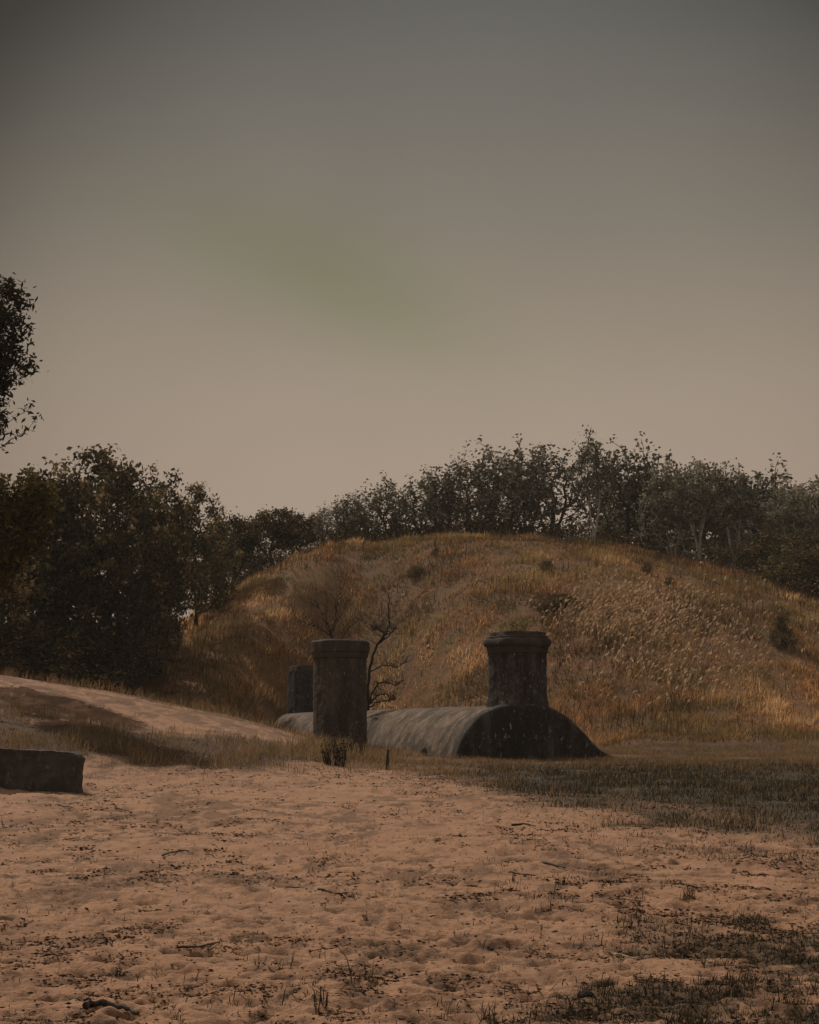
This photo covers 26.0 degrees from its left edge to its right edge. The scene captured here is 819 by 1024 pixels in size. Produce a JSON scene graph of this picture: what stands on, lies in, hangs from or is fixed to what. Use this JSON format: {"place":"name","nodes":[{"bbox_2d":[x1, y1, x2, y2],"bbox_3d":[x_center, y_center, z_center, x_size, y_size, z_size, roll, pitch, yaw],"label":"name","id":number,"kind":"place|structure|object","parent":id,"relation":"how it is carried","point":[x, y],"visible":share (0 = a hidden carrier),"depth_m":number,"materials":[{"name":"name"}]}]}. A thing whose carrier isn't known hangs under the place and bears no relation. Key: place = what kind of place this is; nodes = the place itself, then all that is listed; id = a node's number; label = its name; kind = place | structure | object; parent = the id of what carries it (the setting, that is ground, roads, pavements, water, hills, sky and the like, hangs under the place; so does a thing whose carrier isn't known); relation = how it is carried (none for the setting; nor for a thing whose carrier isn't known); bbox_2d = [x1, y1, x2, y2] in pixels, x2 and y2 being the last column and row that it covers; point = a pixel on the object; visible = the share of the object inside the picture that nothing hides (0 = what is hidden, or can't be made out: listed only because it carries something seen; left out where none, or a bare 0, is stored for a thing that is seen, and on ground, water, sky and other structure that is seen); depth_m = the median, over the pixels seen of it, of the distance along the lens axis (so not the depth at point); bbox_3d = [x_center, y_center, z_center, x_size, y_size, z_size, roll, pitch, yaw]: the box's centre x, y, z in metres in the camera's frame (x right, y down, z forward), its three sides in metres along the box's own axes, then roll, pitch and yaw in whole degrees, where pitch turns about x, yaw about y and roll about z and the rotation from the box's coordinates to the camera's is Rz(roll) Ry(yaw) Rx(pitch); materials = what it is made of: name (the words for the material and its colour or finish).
{"place":"outdoors","nodes":[
{"label":"outdoors","id":0,"kind":"place"},
{"bbox_2d":[0,538,818,1023],"bbox_3d":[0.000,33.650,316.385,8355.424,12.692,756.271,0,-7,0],"label":"ground","id":1,"kind":"structure","parent":0,"point":[238,894],"depth_m":19.03,"materials":[{"name":"beige soil"}]},
{"bbox_2d":[0,477,59,673],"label":"scrub tree","id":2,"kind":"object","parent":1,"relation":"on","point":[22,609],"visible":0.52,"depth_m":72.00,"materials":[{"name":"green plant"}]},
{"bbox_2d":[0,272,64,599],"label":"broadleaf tree","id":3,"kind":"object","parent":1,"relation":"on","point":[20,516],"visible":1,"depth_m":50.45,"materials":[{"name":"green plant"}]},
{"bbox_2d":[0,748,84,793],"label":"stone block","id":4,"kind":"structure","parent":1,"relation":"on","point":[31,770],"depth_m":30.42,"materials":[{"name":"stone"}]},
{"bbox_2d":[0,467,110,660],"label":"scrub tree","id":5,"kind":"object","parent":1,"relation":"on","point":[45,568],"visible":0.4,"depth_m":77.59,"materials":[{"name":"green plant"}]},
{"bbox_2d":[0,608,130,685],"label":"shrub","id":6,"kind":"object","parent":1,"relation":"on","point":[35,658],"visible":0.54,"depth_m":73.13,"materials":[{"name":"green plant"}]},
{"bbox_2d":[0,456,137,627],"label":"scrub tree","id":7,"kind":"object","parent":1,"relation":"on","point":[60,470],"visible":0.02,"depth_m":84.37,"materials":[{"name":"green plant"}]},
{"bbox_2d":[0,606,138,683],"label":"shrub","id":8,"kind":"object","parent":1,"relation":"on","point":[51,624],"visible":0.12,"depth_m":76.75,"materials":[{"name":"green plant"}]},
{"bbox_2d":[22,613,145,695],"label":"shrub","id":9,"kind":"object","parent":1,"relation":"on","point":[99,659],"visible":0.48,"depth_m":74.80,"materials":[{"name":"green plant"}]},
{"bbox_2d":[19,443,191,674],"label":"scrub tree","id":10,"kind":"object","parent":1,"relation":"on","point":[80,485],"visible":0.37,"depth_m":79.72,"materials":[{"name":"green plant"}]},
{"bbox_2d":[82,999,139,1015],"bbox_3d":[-1.624,2.761,9.907,0.431,0.049,0.166,-4,-8,33],"label":"stick","id":11,"kind":"object","parent":1,"relation":"on","point":[96,1003],"visible":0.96,"depth_m":9.94,"materials":[{"name":"grey wood"}]},
{"bbox_2d":[79,614,176,686],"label":"shrub","id":12,"kind":"object","parent":1,"relation":"on","point":[153,661],"visible":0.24,"depth_m":79.89,"materials":[{"name":"green plant"}]},
{"bbox_2d":[58,457,212,694],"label":"scrub tree","id":13,"kind":"object","parent":1,"relation":"on","point":[110,491],"visible":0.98,"depth_m":76.76,"materials":[{"name":"green plant"}]},
{"bbox_2d":[114,463,213,654],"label":"scrub tree","id":14,"kind":"object","parent":1,"relation":"on","point":[182,524],"visible":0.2,"depth_m":86.00,"materials":[{"name":"green plant"}]},
{"bbox_2d":[159,607,184,653],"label":"shrub","id":15,"kind":"object","parent":1,"relation":"on","point":[178,639],"visible":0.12,"depth_m":87.57,"materials":[{"name":"green plant"}]},
{"bbox_2d":[175,1008,186,1020],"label":"seedling","id":16,"kind":"object","parent":1,"relation":"on","point":[180,1016],"visible":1,"depth_m":9.68,"materials":[{"name":"green plant"}]},
{"bbox_2d":[179,941,219,947],"bbox_3d":[-1.459,3.047,12.491,0.339,0.024,0.092,5,-9,-37],"label":"stick","id":17,"kind":"object","parent":1,"relation":"on","point":[184,946],"visible":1,"depth_m":12.42,"materials":[{"name":"brown wood"}]},
{"bbox_2d":[168,481,243,628],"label":"scrub tree","id":18,"kind":"object","parent":1,"relation":"on","point":[199,495],"visible":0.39,"depth_m":92.29,"materials":[{"name":"green plant"}]},
{"bbox_2d":[189,553,241,612],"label":"shrub","id":19,"kind":"object","parent":1,"relation":"on","point":[229,592],"visible":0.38,"depth_m":93.95,"materials":[{"name":"green plant"}]},
{"bbox_2d":[198,506,272,589],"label":"wind bent tree","id":20,"kind":"object","parent":1,"relation":"on","point":[250,538],"visible":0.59,"depth_m":97.88,"materials":[{"name":"green plant"}]},
{"bbox_2d":[208,553,273,588],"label":"shrub","id":21,"kind":"object","parent":1,"relation":"on","point":[258,564],"visible":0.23,"depth_m":104.04,"materials":[{"name":"green plant"}]},
{"bbox_2d":[227,541,286,582],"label":"shrub","id":22,"kind":"object","parent":1,"relation":"on","point":[262,554],"visible":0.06,"depth_m":108.91,"materials":[{"name":"green plant"}]},
{"bbox_2d":[238,504,318,569],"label":"wind bent tree","id":23,"kind":"object","parent":1,"relation":"on","point":[281,535],"visible":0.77,"depth_m":104.25,"materials":[{"name":"green plant"}]},
{"bbox_2d":[263,542,301,567],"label":"shrub","id":24,"kind":"object","parent":1,"relation":"on","point":[283,553],"visible":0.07,"depth_m":111.22,"materials":[{"name":"green plant"}]},
{"bbox_2d":[270,1019,296,1023],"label":"grass tuft","id":25,"kind":"object","parent":1,"relation":"on","point":[283,1021],"visible":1,"depth_m":9.65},
{"bbox_2d":[286,508,327,551],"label":"wind bent tree","id":26,"kind":"object","parent":1,"relation":"on","point":[308,522],"visible":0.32,"depth_m":107.48,"materials":[{"name":"green plant"}]},
{"bbox_2d":[309,983,328,1013],"bbox_3d":[-0.499,2.750,10.038,0.096,0.154,0.189,2,-7,-17],"label":"seedling","id":27,"kind":"object","parent":1,"relation":"on","point":[322,1002],"visible":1,"depth_m":10.04,"materials":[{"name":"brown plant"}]},
{"bbox_2d":[311,504,338,541],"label":"crest tree","id":28,"kind":"object","parent":1,"relation":"on","point":[325,523],"visible":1,"depth_m":104.60,"materials":[{"name":"green plant"}]},
{"bbox_2d":[294,577,368,638],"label":"bare shrub","id":29,"kind":"object","parent":1,"relation":"on","point":[329,630],"visible":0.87,"depth_m":65.98,"materials":[{"name":"plant"}]},
{"bbox_2d":[320,734,350,766],"bbox_3d":[-1.662,5.351,39.815,0.736,0.770,0.354,-1,-7,6],"label":"weed","id":30,"kind":"object","parent":1,"relation":"on","point":[336,756],"visible":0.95,"depth_m":39.81,"materials":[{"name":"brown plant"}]},
{"bbox_2d":[304,526,366,547],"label":"shrub","id":31,"kind":"object","parent":1,"relation":"on","point":[341,532],"visible":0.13,"depth_m":112.70,"materials":[{"name":"green plant"}]},
{"bbox_2d":[311,639,369,749],"bbox_3d":[-2.237,6.124,56.976,1.615,4.015,1.607,4,-8,-27],"label":"vent shaft","id":32,"kind":"object","parent":1,"relation":"on","point":[340,688],"visible":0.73,"depth_m":56.42,"materials":[{"name":"grey concrete"}]},
{"bbox_2d":[317,489,372,541],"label":"crest tree","id":33,"kind":"object","parent":1,"relation":"on","point":[340,512],"visible":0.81,"depth_m":112.61,"materials":[{"name":"green plant"}]},
{"bbox_2d":[327,730,370,754],"bbox_3d":[-1.582,5.925,45.391,1.192,0.699,0.384,-1,-7,4],"label":"weed","id":34,"kind":"object","parent":1,"relation":"on","point":[350,746],"visible":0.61,"depth_m":45.39,"materials":[{"name":"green plant"}]},
{"bbox_2d":[311,519,393,547],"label":"shrub","id":35,"kind":"object","parent":1,"relation":"on","point":[362,535],"visible":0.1,"depth_m":113.36,"materials":[{"name":"green plant"}]},
{"bbox_2d":[334,501,381,532],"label":"crest tree","id":36,"kind":"object","parent":1,"relation":"on","point":[351,517],"visible":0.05,"depth_m":121.39,"materials":[{"name":"green plant"}]},
{"bbox_2d":[332,478,403,540],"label":"crest tree","id":37,"kind":"object","parent":1,"relation":"on","point":[378,526],"visible":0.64,"depth_m":113.43,"materials":[{"name":"green plant"}]},
{"bbox_2d":[385,749,388,769],"bbox_3d":[-0.496,5.605,39.461,0.099,0.662,0.078,-2,-7,18],"label":"stake","id":38,"kind":"object","parent":1,"relation":"on","point":[387,759],"visible":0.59,"depth_m":39.45,"materials":[{"name":"brown wood"}]},
{"bbox_2d":[364,470,417,538],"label":"crest tree","id":39,"kind":"object","parent":1,"relation":"on","point":[394,501],"visible":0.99,"depth_m":112.41,"materials":[{"name":"green plant"}]},
{"bbox_2d":[366,584,416,710],"bbox_3d":[-0.678,4.838,63.846,2.050,4.599,1.824,0,-7,0],"label":"bare tree","id":40,"kind":"object","parent":1,"relation":"on","point":[384,693],"visible":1,"depth_m":63.78,"materials":[{"name":"black wood"}]},
{"bbox_2d":[366,516,421,540],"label":"shrub","id":41,"kind":"object","parent":1,"relation":"on","point":[399,532],"visible":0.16,"depth_m":112.68,"materials":[{"name":"green plant"}]},
{"bbox_2d":[0,665,818,843],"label":"dry grass","id":42,"kind":"structure","parent":1,"relation":"on","point":[375,753],"depth_m":42.05,"materials":[{"name":"plant"}]},
{"bbox_2d":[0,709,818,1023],"bbox_3d":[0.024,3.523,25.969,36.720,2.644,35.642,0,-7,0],"label":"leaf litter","id":43,"kind":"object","parent":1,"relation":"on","point":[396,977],"visible":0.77,"depth_m":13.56,"materials":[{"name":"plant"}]},
{"bbox_2d":[0,695,818,1023],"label":"sparse grass","id":44,"kind":"structure","parent":1,"relation":"on","point":[692,1017],"depth_m":11.34,"materials":[{"name":"plant"}]},
{"bbox_2d":[5,527,818,746],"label":"dry hill grass","id":45,"kind":"structure","parent":1,"relation":"on","point":[612,551],"depth_m":84.55,"materials":[{"name":"plant"}]},
{"bbox_2d":[406,563,425,578],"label":"shrub","id":46,"kind":"object","parent":1,"relation":"on","point":[414,570],"visible":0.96,"depth_m":93.53,"materials":[{"name":"green plant"}]},
{"bbox_2d":[389,464,451,534],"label":"crest tree","id":47,"kind":"object","parent":1,"relation":"on","point":[415,500],"visible":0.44,"depth_m":114.44,"materials":[{"name":"green plant"}]},
{"bbox_2d":[400,521,442,536],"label":"shrub","id":48,"kind":"object","parent":1,"relation":"on","point":[421,529],"visible":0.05,"depth_m":113.74,"materials":[{"name":"green plant"}]},
{"bbox_2d":[428,547,440,555],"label":"shrub","id":49,"kind":"object","parent":1,"relation":"on","point":[436,549],"visible":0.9,"depth_m":95.91,"materials":[{"name":"green plant"}]},
{"bbox_2d":[413,461,471,534],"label":"crest tree","id":50,"kind":"object","parent":1,"relation":"on","point":[431,502],"visible":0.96,"depth_m":112.29,"materials":[{"name":"green plant"}]},
{"bbox_2d":[275,631,616,760],"bbox_3d":[-0.089,7.250,66.185,5.758,4.042,31.605,2,-7,-15],"label":"bunker","id":51,"kind":"object","parent":1,"relation":"on","point":[517,717],"visible":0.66,"depth_m":51.25,"materials":[{"name":"concrete"}]},
{"bbox_2d":[415,519,479,535],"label":"shrub","id":52,"kind":"object","parent":1,"relation":"on","point":[454,528],"visible":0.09,"depth_m":112.58,"materials":[{"name":"green plant"}]},
{"bbox_2d":[423,475,480,532],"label":"crest tree","id":53,"kind":"object","parent":1,"relation":"on","point":[454,519],"visible":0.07,"depth_m":125.50,"materials":[{"name":"green plant"}]},
{"bbox_2d":[437,440,504,533],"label":"crest tree","id":54,"kind":"object","parent":1,"relation":"on","point":[470,507],"visible":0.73,"depth_m":113.58,"materials":[{"name":"green plant"}]},
{"bbox_2d":[442,514,506,536],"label":"shrub","id":55,"kind":"object","parent":1,"relation":"on","point":[476,530],"visible":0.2,"depth_m":112.37,"materials":[{"name":"green plant"}]},
{"bbox_2d":[471,998,510,1021],"bbox_3d":[0.444,2.699,9.640,0.268,0.147,0.196,2,-7,-13],"label":"grass tuft","id":56,"kind":"object","parent":1,"relation":"on","point":[484,1015],"visible":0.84,"depth_m":9.63,"materials":[{"name":"plant"}]},
{"bbox_2d":[453,435,535,533],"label":"crest tree","id":57,"kind":"object","parent":1,"relation":"on","point":[483,459],"visible":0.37,"depth_m":115.44,"materials":[{"name":"green plant"}]},
{"bbox_2d":[474,515,529,536],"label":"shrub","id":58,"kind":"object","parent":1,"relation":"on","point":[505,525],"visible":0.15,"depth_m":113.02,"materials":[{"name":"green plant"}]},
{"bbox_2d":[496,617,533,632],"bbox_3d":[3.097,3.302,51.986,1.166,0.561,1.045,0,-7,0],"label":"bush","id":59,"kind":"object","parent":1,"relation":"on","point":[521,625],"visible":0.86,"depth_m":51.87,"materials":[{"name":"green plant"}]},
{"bbox_2d":[489,450,541,533],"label":"crest tree","id":60,"kind":"object","parent":1,"relation":"on","point":[507,515],"visible":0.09,"depth_m":121.52,"materials":[{"name":"green plant"}]},
{"bbox_2d":[477,433,562,534],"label":"crest tree","id":61,"kind":"object","parent":1,"relation":"on","point":[533,493],"visible":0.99,"depth_m":112.54,"materials":[{"name":"green plant"}]},
{"bbox_2d":[504,519,576,538],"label":"shrub","id":62,"kind":"object","parent":1,"relation":"on","point":[546,531],"visible":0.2,"depth_m":112.74,"materials":[{"name":"green plant"}]},
{"bbox_2d":[537,559,555,571],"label":"shrub","id":63,"kind":"object","parent":1,"relation":"on","point":[546,565],"visible":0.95,"depth_m":88.85,"materials":[{"name":"green plant"}]},
{"bbox_2d":[511,442,592,530],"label":"crest tree","id":64,"kind":"object","parent":1,"relation":"on","point":[565,505],"visible":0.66,"depth_m":114.38,"materials":[{"name":"green plant"}]},
{"bbox_2d":[542,860,565,868],"bbox_3d":[1.507,3.663,18.446,0.050,0.038,0.630,2,-7,-18],"label":"stick","id":65,"kind":"object","parent":1,"relation":"on","point":[548,863],"visible":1,"depth_m":18.52,"materials":[{"name":"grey wood"}]},
{"bbox_2d":[528,591,583,607],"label":"shrub","id":66,"kind":"object","parent":1,"relation":"on","point":[552,595],"visible":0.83,"depth_m":83.49,"materials":[{"name":"green plant"}]},
{"bbox_2d":[555,874,567,885],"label":"grass tuft","id":67,"kind":"object","parent":1,"relation":"on","point":[564,883],"visible":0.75,"depth_m":16.54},
{"bbox_2d":[538,516,602,540],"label":"shrub","id":68,"kind":"object","parent":1,"relation":"on","point":[569,528],"visible":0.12,"depth_m":113.23,"materials":[{"name":"green plant"}]},
{"bbox_2d":[577,990,594,997],"bbox_3d":[1.036,2.848,10.432,0.089,0.077,0.096,7,-10,-44],"label":"stone","id":69,"kind":"object","parent":1,"relation":"on","point":[588,993],"visible":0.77,"depth_m":10.41,"materials":[{"name":"black stone"}]},
{"bbox_2d":[559,425,623,539],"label":"pale trunked tree","id":70,"kind":"object","parent":1,"relation":"on","point":[604,471],"visible":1,"depth_m":111.86,"materials":[{"name":"green plant"}]},
{"bbox_2d":[564,449,636,541],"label":"crest tree","id":71,"kind":"object","parent":1,"relation":"on","point":[580,514],"visible":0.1,"depth_m":125.96,"materials":[{"name":"green plant"}]},
{"bbox_2d":[383,554,818,722],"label":"feathery grass","id":72,"kind":"structure","parent":1,"relation":"on","point":[625,612],"depth_m":80.47,"materials":[{"name":"plant"}]},
{"bbox_2d":[598,977,618,986],"bbox_3d":[1.214,2.899,10.933,0.207,0.107,0.285,5,-9,-37],"label":"grass tuft","id":73,"kind":"object","parent":1,"relation":"on","point":[604,983],"visible":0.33,"depth_m":10.93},
{"bbox_2d":[581,523,640,546],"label":"shrub","id":74,"kind":"object","parent":1,"relation":"on","point":[609,533],"visible":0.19,"depth_m":112.92,"materials":[{"name":"green plant"}]},
{"bbox_2d":[427,755,818,844],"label":"dark grass","id":75,"kind":"structure","parent":1,"relation":"on","point":[691,778],"depth_m":32.15,"materials":[{"name":"plant"}]},
{"bbox_2d":[586,434,665,544],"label":"crest tree","id":76,"kind":"object","parent":1,"relation":"on","point":[629,489],"visible":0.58,"depth_m":115.31,"materials":[{"name":"green plant"}]},
{"bbox_2d":[590,469,674,545],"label":"pale trunked tree","id":77,"kind":"object","parent":1,"relation":"on","point":[617,497],"visible":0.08,"depth_m":121.06,"materials":[{"name":"green plant"}]},
{"bbox_2d":[641,562,654,573],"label":"shrub","id":78,"kind":"object","parent":1,"relation":"on","point":[648,568],"visible":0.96,"depth_m":90.81,"materials":[{"name":"green plant"}]},
{"bbox_2d":[612,524,687,557],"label":"shrub","id":79,"kind":"object","parent":1,"relation":"on","point":[647,545],"visible":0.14,"depth_m":112.25,"materials":[{"name":"green plant"}]},
{"bbox_2d":[613,431,688,550],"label":"crest tree","id":80,"kind":"object","parent":1,"relation":"on","point":[645,478],"visible":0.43,"depth_m":114.73,"materials":[{"name":"green plant"}]},
{"bbox_2d":[631,460,698,554],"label":"pale trunked tree","id":81,"kind":"object","parent":1,"relation":"on","point":[654,484],"visible":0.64,"depth_m":110.62,"materials":[{"name":"green plant"}]},
{"bbox_2d":[663,576,676,584],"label":"shrub","id":82,"kind":"object","parent":1,"relation":"on","point":[668,582],"visible":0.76,"depth_m":88.60,"materials":[{"name":"green plant"}]},
{"bbox_2d":[637,528,718,562],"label":"shrub","id":83,"kind":"object","parent":1,"relation":"on","point":[688,549],"visible":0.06,"depth_m":115.84,"materials":[{"name":"green plant"}]},
{"bbox_2d":[678,881,697,899],"bbox_3d":[2.494,3.325,15.696,0.253,0.197,0.350,1,-7,-10],"label":"grass tuft","id":84,"kind":"object","parent":1,"relation":"on","point":[690,892],"visible":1,"depth_m":15.65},
{"bbox_2d":[664,472,723,561],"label":"pale trunked tree","id":85,"kind":"object","parent":1,"relation":"on","point":[696,532],"visible":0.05,"depth_m":123.67,"materials":[{"name":"green plant"}]},
{"bbox_2d":[658,456,732,560],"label":"pale trunked tree","id":86,"kind":"object","parent":1,"relation":"on","point":[699,496],"visible":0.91,"depth_m":108.41,"materials":[{"name":"green plant"}]},
{"bbox_2d":[687,532,751,569],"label":"shrub","id":87,"kind":"object","parent":1,"relation":"on","point":[708,544],"visible":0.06,"depth_m":114.79,"materials":[{"name":"green plant"}]},
{"bbox_2d":[681,474,759,557],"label":"pale trunked tree","id":88,"kind":"object","parent":1,"relation":"on","point":[705,539],"visible":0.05,"depth_m":124.58,"materials":[{"name":"green plant"}]},
{"bbox_2d":[705,457,762,565],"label":"pale trunked tree","id":89,"kind":"object","parent":1,"relation":"on","point":[738,505],"visible":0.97,"depth_m":107.55,"materials":[{"name":"green plant"}]},
{"bbox_2d":[701,533,787,578],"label":"shrub","id":90,"kind":"object","parent":1,"relation":"on","point":[740,553],"visible":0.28,"depth_m":103.09,"materials":[{"name":"green plant"}]},
{"bbox_2d":[709,470,781,552],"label":"pale trunked tree","id":91,"kind":"object","parent":1,"relation":"on","point":[724,530],"visible":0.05,"depth_m":121.38,"materials":[{"name":"green plant"}]},
{"bbox_2d":[720,908,778,926],"bbox_3d":[2.657,3.185,13.978,0.467,0.141,0.534,-3,-7,21],"label":"grass tuft","id":92,"kind":"object","parent":1,"relation":"on","point":[743,918],"visible":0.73,"depth_m":13.96,"materials":[{"name":"plant"}]},
{"bbox_2d":[718,452,808,561],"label":"crest tree","id":93,"kind":"object","parent":1,"relation":"on","point":[753,527],"visible":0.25,"depth_m":110.55,"materials":[{"name":"green plant"}]},
{"bbox_2d":[724,474,810,563],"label":"pale trunked tree","id":94,"kind":"object","parent":1,"relation":"on","point":[780,494],"visible":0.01,"depth_m":123.03,"materials":[{"name":"green plant"}]},
{"bbox_2d":[734,521,817,582],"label":"shrub","id":95,"kind":"object","parent":1,"relation":"on","point":[767,539],"visible":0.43,"depth_m":101.74,"materials":[{"name":"green plant"}]},
{"bbox_2d":[765,611,800,648],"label":"shrub","id":96,"kind":"object","parent":1,"relation":"on","point":[786,631],"visible":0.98,"depth_m":79.60,"materials":[{"name":"green plant"}]},
{"bbox_2d":[752,526,818,593],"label":"shrub","id":97,"kind":"object","parent":1,"relation":"on","point":[805,542],"visible":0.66,"depth_m":98.06,"materials":[{"name":"green plant"}]},
{"bbox_2d":[753,535,818,598],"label":"shrub","id":98,"kind":"object","parent":1,"relation":"on","point":[800,585],"visible":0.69,"depth_m":96.52,"materials":[{"name":"green plant"}]},
{"bbox_2d":[758,472,818,568],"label":"pale trunked tree","id":99,"kind":"object","parent":1,"relation":"on","point":[810,518],"visible":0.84,"depth_m":104.46,"materials":[{"name":"green plant"}]},
{"bbox_2d":[790,476,818,551],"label":"pale trunked tree","id":100,"kind":"object","parent":1,"relation":"on","point":[815,503],"visible":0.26,"depth_m":106.59,"materials":[{"name":"green plant"}]},
{"bbox_2d":[0,0,818,637],"label":"sky","id":101,"kind":"structure","parent":0,"point":[289,254],"materials":[{"name":"grey"}]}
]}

